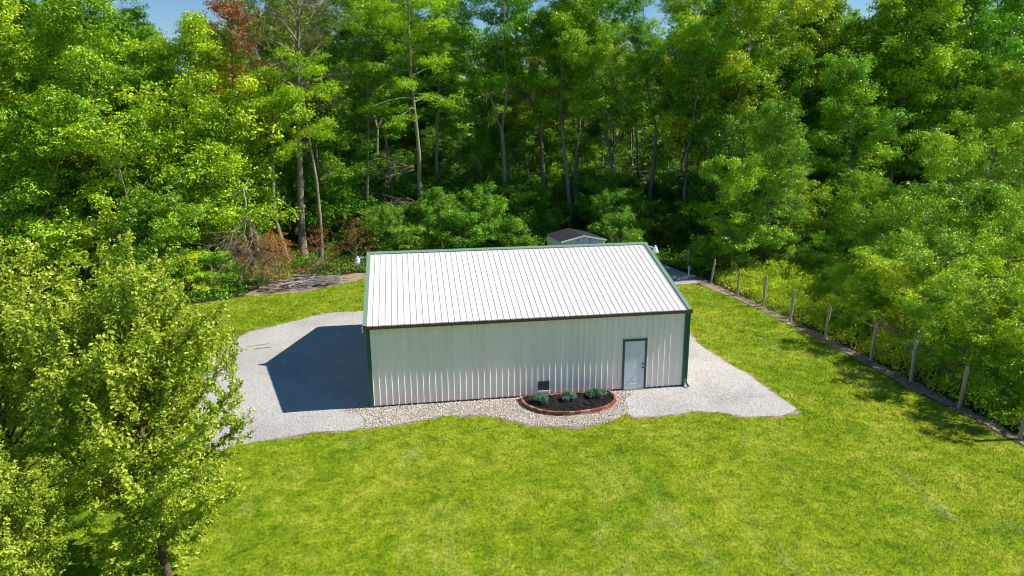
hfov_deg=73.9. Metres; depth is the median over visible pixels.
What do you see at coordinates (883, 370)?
twig litter
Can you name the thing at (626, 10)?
woodland tree
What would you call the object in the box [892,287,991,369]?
young tree
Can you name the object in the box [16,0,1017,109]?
sky
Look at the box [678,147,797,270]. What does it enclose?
young tree
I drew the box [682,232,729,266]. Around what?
shrub
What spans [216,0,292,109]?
woodland tree
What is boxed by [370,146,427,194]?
sapling tree
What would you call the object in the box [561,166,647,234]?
shrub
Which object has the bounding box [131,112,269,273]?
understory tree
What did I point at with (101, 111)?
woodland tree
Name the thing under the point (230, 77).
woodland tree
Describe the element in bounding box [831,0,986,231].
maple tree
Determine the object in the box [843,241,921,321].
young tree
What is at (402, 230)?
shrub
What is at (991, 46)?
woodland tree
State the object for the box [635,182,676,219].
shrub
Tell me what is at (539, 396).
juniper shrub
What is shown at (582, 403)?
flower bed
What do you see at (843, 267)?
shrub
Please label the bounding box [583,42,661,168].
woodland tree
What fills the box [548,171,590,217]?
sapling tree
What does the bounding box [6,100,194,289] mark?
understory tree
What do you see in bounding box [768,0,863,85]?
woodland tree
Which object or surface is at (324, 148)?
sapling tree
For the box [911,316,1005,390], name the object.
shrub
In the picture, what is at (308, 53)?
woodland tree
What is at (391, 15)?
layered tree
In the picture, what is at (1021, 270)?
young tree
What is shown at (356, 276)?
bare soil
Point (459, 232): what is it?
shrub
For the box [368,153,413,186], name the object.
dead branch
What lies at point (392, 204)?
shrub
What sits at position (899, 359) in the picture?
tall grass
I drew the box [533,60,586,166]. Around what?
woodland tree
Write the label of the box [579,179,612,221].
shrub
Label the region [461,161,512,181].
shrub
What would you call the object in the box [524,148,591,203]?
sapling tree
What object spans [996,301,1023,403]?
young tree
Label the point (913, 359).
fence post
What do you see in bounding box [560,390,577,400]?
juniper shrub
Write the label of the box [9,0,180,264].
maple tree
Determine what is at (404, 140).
woodland tree
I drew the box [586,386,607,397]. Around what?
juniper shrub
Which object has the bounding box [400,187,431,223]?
shrub
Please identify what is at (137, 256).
shrub
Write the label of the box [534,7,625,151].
woodland tree
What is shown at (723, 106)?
woodland tree
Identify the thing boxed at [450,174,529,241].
shrub
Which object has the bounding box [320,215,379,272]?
dry bush
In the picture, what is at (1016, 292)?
young tree
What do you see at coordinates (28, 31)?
woodland tree
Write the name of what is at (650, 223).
shrub
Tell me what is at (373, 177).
shrub
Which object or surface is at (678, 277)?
gravel pad
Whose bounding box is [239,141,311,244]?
sapling tree
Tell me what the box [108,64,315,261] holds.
understory tree
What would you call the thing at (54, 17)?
woodland tree
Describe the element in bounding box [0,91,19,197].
woodland tree
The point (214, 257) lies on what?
shrub
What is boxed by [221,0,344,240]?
woodland tree
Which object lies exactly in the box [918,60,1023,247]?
maple tree
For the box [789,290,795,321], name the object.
fence post
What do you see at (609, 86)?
slender tree
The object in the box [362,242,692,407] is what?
pole barn
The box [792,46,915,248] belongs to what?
maple tree
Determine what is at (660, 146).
woodland tree
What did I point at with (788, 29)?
woodland tree
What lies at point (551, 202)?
shrub
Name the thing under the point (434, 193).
understory tree
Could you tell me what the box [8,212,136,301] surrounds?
shrub
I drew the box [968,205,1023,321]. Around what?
young tree
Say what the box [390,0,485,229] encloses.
layered tree
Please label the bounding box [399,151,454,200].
sapling tree
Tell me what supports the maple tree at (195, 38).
on the ground at (706, 275)
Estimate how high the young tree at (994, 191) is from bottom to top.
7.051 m
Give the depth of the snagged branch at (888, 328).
29.50 m
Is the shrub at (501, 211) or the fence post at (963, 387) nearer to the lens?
the fence post at (963, 387)
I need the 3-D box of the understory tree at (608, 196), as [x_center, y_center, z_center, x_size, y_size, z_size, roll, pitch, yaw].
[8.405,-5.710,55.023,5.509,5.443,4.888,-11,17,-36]
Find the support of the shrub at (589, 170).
on the ground at (706, 275)
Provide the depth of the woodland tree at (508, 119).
71.39 m
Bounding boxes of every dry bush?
[205,247,241,284]
[247,229,311,292]
[294,224,345,275]
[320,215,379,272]
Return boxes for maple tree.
[0,0,82,275]
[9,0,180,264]
[98,10,267,250]
[646,0,802,202]
[699,0,839,120]
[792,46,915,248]
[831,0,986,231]
[890,0,1023,228]
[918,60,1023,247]
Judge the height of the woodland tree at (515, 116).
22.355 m
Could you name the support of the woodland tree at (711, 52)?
on the ground at (706, 275)
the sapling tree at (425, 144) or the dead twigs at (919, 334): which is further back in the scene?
the sapling tree at (425, 144)
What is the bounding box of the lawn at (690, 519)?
[0,279,1023,575]
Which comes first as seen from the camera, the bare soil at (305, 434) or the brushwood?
the bare soil at (305, 434)
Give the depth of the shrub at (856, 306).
33.41 m
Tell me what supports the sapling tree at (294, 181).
on the ground at (706, 275)
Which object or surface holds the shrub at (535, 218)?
on the ground at (706, 275)
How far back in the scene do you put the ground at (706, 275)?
41.97 m
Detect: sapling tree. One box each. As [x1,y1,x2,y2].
[1,106,59,218]
[36,158,108,220]
[158,138,263,252]
[204,175,283,252]
[239,102,338,239]
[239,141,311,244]
[242,111,344,219]
[291,127,357,194]
[302,142,337,193]
[351,140,392,174]
[363,151,417,203]
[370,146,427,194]
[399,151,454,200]
[412,126,467,186]
[441,147,463,173]
[443,129,538,221]
[450,128,523,189]
[467,116,532,188]
[493,169,548,209]
[509,121,582,209]
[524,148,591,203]
[535,207,570,236]
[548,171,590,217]
[553,120,625,186]
[570,113,643,187]
[619,195,654,232]
[646,123,700,187]
[652,211,690,247]
[664,105,795,240]
[666,140,724,198]
[792,121,888,235]
[824,150,882,225]
[869,142,910,188]
[897,159,927,190]
[899,111,964,198]
[940,155,1021,215]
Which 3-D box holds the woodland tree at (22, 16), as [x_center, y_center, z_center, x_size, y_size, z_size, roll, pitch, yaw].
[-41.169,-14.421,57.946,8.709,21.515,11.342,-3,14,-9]
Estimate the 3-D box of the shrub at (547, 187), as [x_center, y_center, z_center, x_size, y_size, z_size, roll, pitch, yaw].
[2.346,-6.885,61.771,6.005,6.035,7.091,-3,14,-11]
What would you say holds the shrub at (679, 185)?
on the ground at (706, 275)
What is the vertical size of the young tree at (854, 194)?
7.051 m
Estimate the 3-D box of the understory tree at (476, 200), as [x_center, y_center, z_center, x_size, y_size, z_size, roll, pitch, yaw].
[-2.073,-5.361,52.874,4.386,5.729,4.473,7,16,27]
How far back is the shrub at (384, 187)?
66.32 m
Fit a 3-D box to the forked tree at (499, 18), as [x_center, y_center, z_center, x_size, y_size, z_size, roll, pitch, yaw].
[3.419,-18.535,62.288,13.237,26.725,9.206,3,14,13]
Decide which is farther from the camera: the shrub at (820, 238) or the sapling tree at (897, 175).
the sapling tree at (897, 175)
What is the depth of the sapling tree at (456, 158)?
82.69 m
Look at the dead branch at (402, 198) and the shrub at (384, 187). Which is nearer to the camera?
the dead branch at (402, 198)
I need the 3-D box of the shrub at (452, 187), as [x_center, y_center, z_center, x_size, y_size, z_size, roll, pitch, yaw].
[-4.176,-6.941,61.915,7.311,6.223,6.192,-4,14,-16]
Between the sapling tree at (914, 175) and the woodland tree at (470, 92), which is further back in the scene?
the woodland tree at (470, 92)
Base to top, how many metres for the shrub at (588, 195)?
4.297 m
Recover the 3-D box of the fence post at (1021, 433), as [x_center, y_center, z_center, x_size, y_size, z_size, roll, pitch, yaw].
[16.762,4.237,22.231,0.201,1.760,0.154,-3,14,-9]
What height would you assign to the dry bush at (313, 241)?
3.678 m
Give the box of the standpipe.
[684,266,695,276]
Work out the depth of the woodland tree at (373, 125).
109.75 m
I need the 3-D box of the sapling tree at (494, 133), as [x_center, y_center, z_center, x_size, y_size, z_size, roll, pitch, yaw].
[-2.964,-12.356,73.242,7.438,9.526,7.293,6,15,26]
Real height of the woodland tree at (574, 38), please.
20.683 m
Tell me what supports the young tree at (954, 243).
on the ground at (706, 275)
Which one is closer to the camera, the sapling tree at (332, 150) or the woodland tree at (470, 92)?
the sapling tree at (332, 150)
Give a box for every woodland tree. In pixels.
[0,0,55,167]
[0,0,136,94]
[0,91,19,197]
[6,7,40,162]
[9,18,148,235]
[94,1,181,127]
[193,45,250,124]
[214,0,334,235]
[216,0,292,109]
[216,0,364,258]
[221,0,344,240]
[244,0,331,105]
[247,1,339,210]
[269,0,354,168]
[300,0,429,168]
[309,54,361,173]
[311,0,414,248]
[315,0,427,202]
[320,0,377,151]
[347,93,391,155]
[348,10,458,175]
[392,24,475,174]
[400,14,473,156]
[424,0,580,238]
[445,31,513,135]
[447,29,482,132]
[463,62,537,152]
[483,41,560,184]
[496,30,557,173]
[511,74,559,175]
[512,0,646,227]
[523,0,616,228]
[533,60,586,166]
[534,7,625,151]
[554,21,625,159]
[571,72,624,138]
[579,44,631,173]
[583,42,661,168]
[607,87,652,172]
[613,52,661,175]
[623,11,748,239]
[624,74,660,179]
[629,93,655,172]
[645,89,695,171]
[647,26,673,126]
[655,40,727,217]
[666,15,744,225]
[746,47,851,227]
[748,0,879,228]
[759,14,880,133]
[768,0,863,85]
[866,8,957,182]
[908,0,1013,161]
[946,25,1023,186]
[957,40,1015,144]
[964,2,1002,85]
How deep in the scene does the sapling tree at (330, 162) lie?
70.87 m
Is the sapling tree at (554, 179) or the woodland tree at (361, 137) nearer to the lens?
the woodland tree at (361, 137)
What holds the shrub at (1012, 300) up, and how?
on the ground at (706, 275)
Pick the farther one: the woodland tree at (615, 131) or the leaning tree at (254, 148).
the woodland tree at (615, 131)
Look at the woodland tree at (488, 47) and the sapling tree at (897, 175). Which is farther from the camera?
the sapling tree at (897, 175)
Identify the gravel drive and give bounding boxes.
[195,311,369,448]
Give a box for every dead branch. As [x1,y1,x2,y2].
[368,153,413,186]
[383,182,417,212]
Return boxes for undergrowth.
[1,210,945,305]
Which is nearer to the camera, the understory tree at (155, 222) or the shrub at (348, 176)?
the understory tree at (155, 222)
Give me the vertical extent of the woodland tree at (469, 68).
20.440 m
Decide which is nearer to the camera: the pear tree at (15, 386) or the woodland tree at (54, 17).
the pear tree at (15, 386)
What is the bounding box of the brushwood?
[262,273,345,292]
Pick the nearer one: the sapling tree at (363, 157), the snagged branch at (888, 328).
the snagged branch at (888, 328)
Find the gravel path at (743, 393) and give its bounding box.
[626,335,795,416]
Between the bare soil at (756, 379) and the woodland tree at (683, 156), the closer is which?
the bare soil at (756, 379)
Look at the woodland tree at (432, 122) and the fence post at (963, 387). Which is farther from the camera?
the woodland tree at (432, 122)
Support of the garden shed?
on the ground at (706, 275)
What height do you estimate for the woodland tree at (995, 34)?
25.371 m
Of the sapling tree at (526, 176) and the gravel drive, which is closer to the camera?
the gravel drive
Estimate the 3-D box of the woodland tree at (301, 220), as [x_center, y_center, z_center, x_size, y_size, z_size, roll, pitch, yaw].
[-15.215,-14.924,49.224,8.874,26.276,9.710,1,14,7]
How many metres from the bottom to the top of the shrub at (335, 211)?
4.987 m
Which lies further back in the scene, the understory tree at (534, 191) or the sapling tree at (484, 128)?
the sapling tree at (484, 128)
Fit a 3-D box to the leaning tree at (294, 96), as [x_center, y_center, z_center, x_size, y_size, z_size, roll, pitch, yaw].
[-14.987,-9.293,49.233,5.550,15.400,6.652,-14,19,-43]
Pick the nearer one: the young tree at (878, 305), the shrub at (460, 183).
the young tree at (878, 305)
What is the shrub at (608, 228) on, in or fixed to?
on the ground at (706, 275)
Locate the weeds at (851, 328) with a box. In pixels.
[714,253,1023,430]
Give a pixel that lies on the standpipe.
(689, 268)
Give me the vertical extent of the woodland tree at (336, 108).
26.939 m
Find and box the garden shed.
[546,228,606,244]
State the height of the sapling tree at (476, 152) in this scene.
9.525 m
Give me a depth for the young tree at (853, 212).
42.61 m
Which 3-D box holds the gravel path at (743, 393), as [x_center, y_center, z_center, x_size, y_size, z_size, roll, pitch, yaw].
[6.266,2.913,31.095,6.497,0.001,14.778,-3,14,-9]
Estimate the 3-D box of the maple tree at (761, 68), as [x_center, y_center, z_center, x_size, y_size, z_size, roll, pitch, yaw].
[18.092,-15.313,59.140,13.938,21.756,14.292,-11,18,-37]
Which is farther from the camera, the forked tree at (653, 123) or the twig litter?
the forked tree at (653, 123)
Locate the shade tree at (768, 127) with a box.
[717,93,814,263]
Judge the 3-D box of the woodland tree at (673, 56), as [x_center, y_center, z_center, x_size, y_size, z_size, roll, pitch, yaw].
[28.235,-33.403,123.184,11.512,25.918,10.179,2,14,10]
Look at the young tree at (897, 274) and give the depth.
30.64 m
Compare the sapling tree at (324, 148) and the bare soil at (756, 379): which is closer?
the bare soil at (756, 379)
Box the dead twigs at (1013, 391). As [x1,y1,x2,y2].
[995,369,1023,410]
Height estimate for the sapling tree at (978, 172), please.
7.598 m
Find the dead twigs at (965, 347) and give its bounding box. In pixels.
[911,340,975,384]
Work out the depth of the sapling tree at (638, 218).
59.92 m
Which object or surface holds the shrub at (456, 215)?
on the ground at (706, 275)
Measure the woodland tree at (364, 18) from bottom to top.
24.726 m
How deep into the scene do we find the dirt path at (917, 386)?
28.79 m
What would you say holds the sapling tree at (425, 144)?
on the ground at (706, 275)
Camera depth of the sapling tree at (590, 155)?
73.45 m
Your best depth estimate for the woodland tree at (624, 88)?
90.10 m
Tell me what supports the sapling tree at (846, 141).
on the ground at (706, 275)
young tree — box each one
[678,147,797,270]
[750,162,840,260]
[815,166,897,262]
[843,200,941,279]
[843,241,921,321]
[858,245,983,351]
[869,176,1019,303]
[881,122,1023,268]
[885,225,1017,335]
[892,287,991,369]
[936,264,1023,393]
[939,179,1023,279]
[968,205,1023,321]
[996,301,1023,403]
[1002,249,1023,350]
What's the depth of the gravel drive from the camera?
28.24 m
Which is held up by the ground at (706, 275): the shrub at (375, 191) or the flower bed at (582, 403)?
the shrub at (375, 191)
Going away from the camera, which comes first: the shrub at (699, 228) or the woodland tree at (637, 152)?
the shrub at (699, 228)
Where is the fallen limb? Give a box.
[194,177,297,289]
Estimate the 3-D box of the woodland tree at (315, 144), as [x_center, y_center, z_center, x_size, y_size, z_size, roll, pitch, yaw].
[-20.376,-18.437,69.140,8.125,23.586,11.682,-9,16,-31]
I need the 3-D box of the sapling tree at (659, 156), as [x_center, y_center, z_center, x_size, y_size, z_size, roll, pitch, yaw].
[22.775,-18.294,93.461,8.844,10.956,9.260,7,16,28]
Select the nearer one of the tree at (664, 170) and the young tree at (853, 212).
the young tree at (853, 212)
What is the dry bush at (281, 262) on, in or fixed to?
on the ground at (706, 275)
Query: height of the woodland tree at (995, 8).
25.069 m
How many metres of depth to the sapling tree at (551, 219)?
55.56 m
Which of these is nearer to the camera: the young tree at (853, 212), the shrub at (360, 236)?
the young tree at (853, 212)
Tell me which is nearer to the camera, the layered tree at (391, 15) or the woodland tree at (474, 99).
the layered tree at (391, 15)
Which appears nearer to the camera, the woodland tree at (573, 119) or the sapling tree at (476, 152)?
the sapling tree at (476, 152)
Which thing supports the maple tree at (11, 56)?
on the ground at (706, 275)
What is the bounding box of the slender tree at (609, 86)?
[531,0,658,206]
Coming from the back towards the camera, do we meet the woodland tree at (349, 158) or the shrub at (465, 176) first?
the woodland tree at (349, 158)
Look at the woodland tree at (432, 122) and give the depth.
83.53 m
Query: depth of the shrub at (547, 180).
69.66 m
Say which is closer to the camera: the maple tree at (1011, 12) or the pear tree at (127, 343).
the pear tree at (127, 343)
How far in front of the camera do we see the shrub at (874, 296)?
33.91 m
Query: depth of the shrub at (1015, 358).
24.55 m
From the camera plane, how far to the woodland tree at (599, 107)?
109.98 m
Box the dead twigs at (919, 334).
[888,333,932,362]
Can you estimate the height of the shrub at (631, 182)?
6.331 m
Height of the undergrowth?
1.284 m
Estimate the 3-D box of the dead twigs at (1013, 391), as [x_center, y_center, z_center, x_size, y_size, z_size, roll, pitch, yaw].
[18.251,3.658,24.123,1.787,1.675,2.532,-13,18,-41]
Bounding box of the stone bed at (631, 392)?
[342,390,635,428]
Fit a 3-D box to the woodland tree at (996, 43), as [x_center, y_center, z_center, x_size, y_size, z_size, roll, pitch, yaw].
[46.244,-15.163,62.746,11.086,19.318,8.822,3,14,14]
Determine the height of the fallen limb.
6.882 m
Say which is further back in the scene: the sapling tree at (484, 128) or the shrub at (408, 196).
the sapling tree at (484, 128)
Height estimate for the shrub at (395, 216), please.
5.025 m
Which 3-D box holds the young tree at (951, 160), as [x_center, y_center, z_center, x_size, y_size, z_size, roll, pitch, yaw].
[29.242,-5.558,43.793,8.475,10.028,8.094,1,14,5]
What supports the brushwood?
on the bare soil at (356, 276)
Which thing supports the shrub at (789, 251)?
on the ground at (706, 275)
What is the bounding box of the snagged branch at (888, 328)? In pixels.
[852,313,903,335]
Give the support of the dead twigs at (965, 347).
on the ground at (706, 275)
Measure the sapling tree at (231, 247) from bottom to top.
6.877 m
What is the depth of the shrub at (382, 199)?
63.88 m
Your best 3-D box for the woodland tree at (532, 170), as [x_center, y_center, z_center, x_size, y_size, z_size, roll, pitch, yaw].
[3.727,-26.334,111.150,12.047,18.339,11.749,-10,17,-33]
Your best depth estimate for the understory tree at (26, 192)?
40.00 m
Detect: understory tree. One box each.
[0,84,124,287]
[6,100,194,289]
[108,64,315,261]
[111,189,218,290]
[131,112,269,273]
[356,203,407,251]
[405,185,461,248]
[456,182,516,247]
[499,182,552,240]
[589,185,647,242]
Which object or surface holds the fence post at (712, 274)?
on the ground at (706, 275)
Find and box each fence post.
[710,259,715,282]
[736,269,740,295]
[761,275,767,305]
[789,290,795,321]
[824,306,831,338]
[869,326,877,360]
[909,341,917,381]
[957,366,968,408]
[1018,413,1023,439]
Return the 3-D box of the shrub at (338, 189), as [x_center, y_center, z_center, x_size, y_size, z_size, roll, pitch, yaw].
[-14.254,-6.300,56.251,8.825,7.095,6.609,-26,29,-60]
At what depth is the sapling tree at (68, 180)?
53.25 m
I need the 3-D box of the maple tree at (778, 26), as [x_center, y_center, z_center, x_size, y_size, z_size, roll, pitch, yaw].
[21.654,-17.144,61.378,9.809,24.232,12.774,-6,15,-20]
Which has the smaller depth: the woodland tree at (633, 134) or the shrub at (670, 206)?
the shrub at (670, 206)
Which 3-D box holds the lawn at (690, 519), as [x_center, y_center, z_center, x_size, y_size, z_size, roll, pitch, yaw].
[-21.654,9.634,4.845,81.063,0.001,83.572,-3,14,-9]
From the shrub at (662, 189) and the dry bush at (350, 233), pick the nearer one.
the dry bush at (350, 233)
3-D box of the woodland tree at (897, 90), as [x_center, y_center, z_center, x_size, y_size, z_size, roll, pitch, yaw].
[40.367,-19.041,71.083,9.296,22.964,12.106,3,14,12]
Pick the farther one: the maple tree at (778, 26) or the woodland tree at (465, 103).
the woodland tree at (465, 103)
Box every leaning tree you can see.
[237,67,330,261]
[252,46,341,261]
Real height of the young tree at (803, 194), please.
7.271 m
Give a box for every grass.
[714,261,1021,422]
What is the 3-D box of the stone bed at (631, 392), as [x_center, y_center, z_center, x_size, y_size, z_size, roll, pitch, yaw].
[-0.515,4.534,24.744,11.265,0.001,3.218,-3,14,-9]
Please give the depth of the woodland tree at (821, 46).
60.34 m
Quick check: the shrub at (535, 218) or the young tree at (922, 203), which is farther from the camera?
the shrub at (535, 218)
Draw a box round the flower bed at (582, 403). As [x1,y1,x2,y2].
[519,390,616,415]
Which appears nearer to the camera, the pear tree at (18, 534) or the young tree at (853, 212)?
the pear tree at (18, 534)
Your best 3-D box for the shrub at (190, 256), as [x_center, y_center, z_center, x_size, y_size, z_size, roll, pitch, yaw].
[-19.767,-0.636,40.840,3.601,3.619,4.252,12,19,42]
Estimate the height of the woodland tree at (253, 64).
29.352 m
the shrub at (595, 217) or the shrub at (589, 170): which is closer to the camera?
the shrub at (595, 217)
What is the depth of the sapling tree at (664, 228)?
55.08 m
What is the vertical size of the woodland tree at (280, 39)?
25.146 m
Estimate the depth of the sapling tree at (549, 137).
77.74 m
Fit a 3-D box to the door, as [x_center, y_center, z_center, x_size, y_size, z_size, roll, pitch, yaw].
[4.775,3.003,26.492,0.812,1.964,0.120,-3,14,-9]
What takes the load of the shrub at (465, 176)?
on the ground at (706, 275)
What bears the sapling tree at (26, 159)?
on the ground at (706, 275)
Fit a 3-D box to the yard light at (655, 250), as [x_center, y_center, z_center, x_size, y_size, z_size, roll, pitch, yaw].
[6.332,-1.706,30.979,0.720,0.490,0.324,-3,14,-9]
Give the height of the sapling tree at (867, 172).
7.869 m
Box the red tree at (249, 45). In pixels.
[174,0,272,257]
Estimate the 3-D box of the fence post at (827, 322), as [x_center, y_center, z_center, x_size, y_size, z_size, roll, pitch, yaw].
[15.063,1.729,32.486,0.246,1.727,0.144,-3,14,-9]
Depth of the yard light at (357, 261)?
28.94 m
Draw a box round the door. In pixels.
[624,341,644,388]
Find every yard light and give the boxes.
[354,256,366,264]
[650,245,658,253]
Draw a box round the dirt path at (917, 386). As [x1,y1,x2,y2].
[694,277,1023,444]
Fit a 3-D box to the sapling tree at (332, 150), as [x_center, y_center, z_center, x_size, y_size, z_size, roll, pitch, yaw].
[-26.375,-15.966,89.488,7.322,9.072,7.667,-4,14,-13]
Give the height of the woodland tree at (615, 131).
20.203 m
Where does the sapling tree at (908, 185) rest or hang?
on the ground at (706, 275)
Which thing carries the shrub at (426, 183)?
on the ground at (706, 275)
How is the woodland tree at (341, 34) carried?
on the ground at (706, 275)
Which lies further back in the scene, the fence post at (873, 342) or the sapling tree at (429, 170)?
the sapling tree at (429, 170)
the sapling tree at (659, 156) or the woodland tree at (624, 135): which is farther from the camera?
the woodland tree at (624, 135)
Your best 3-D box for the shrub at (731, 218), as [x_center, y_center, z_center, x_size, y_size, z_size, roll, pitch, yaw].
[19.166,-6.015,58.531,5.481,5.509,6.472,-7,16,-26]
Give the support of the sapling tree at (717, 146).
on the ground at (706, 275)
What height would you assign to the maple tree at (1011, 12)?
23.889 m
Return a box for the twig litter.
[704,284,1023,443]
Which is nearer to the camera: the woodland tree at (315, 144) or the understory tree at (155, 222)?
the understory tree at (155, 222)
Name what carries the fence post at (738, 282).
on the ground at (706, 275)
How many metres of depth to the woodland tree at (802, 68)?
57.89 m
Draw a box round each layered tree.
[342,0,461,245]
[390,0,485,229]
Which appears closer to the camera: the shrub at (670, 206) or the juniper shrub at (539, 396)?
the juniper shrub at (539, 396)
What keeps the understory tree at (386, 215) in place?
on the ground at (706, 275)
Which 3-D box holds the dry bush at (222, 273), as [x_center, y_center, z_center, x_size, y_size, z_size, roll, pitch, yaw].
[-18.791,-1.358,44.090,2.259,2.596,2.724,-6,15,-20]
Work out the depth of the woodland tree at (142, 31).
53.66 m
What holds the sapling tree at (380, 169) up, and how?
on the ground at (706, 275)
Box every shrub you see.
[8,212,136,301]
[97,243,181,297]
[154,247,226,301]
[177,246,247,295]
[290,170,379,253]
[304,196,352,236]
[306,197,357,243]
[327,167,382,204]
[330,180,399,241]
[345,213,393,250]
[346,165,398,199]
[352,195,395,232]
[358,197,417,249]
[361,200,420,249]
[363,182,407,203]
[375,221,430,251]
[391,169,466,245]
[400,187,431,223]
[404,186,482,248]
[427,202,497,248]
[440,178,475,231]
[442,173,475,206]
[447,171,467,182]
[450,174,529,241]
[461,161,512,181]
[462,195,523,247]
[486,212,544,247]
[513,208,549,243]
[519,178,567,233]
[521,174,565,210]
[527,197,568,233]
[531,392,549,403]
[556,158,615,219]
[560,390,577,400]
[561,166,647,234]
[572,192,601,224]
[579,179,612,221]
[586,206,614,242]
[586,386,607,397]
[587,206,646,242]
[602,167,657,212]
[614,194,678,243]
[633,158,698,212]
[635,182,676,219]
[641,175,682,228]
[651,172,704,223]
[654,196,708,238]
[664,194,723,243]
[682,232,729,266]
[696,205,769,239]
[762,227,811,269]
[795,230,850,272]
[818,259,863,297]
[831,297,871,334]
[846,247,957,329]
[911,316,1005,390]
[960,344,1023,415]
[996,246,1023,309]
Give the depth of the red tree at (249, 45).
48.33 m
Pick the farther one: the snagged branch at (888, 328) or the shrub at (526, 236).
the shrub at (526, 236)
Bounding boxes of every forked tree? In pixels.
[479,0,620,201]
[601,0,722,232]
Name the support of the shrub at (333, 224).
on the ground at (706, 275)
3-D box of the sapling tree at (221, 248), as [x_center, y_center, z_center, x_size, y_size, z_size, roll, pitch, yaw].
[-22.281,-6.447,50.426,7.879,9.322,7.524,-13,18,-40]
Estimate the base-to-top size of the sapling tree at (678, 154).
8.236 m
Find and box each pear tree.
[0,227,256,575]
[0,233,116,557]
[0,424,73,575]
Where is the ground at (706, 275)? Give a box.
[2,127,1023,446]
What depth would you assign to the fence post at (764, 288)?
38.17 m
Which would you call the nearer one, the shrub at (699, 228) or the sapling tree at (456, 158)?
the shrub at (699, 228)
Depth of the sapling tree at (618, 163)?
91.43 m
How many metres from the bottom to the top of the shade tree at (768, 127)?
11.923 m
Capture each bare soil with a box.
[192,313,351,450]
[245,273,365,295]
[625,332,800,418]

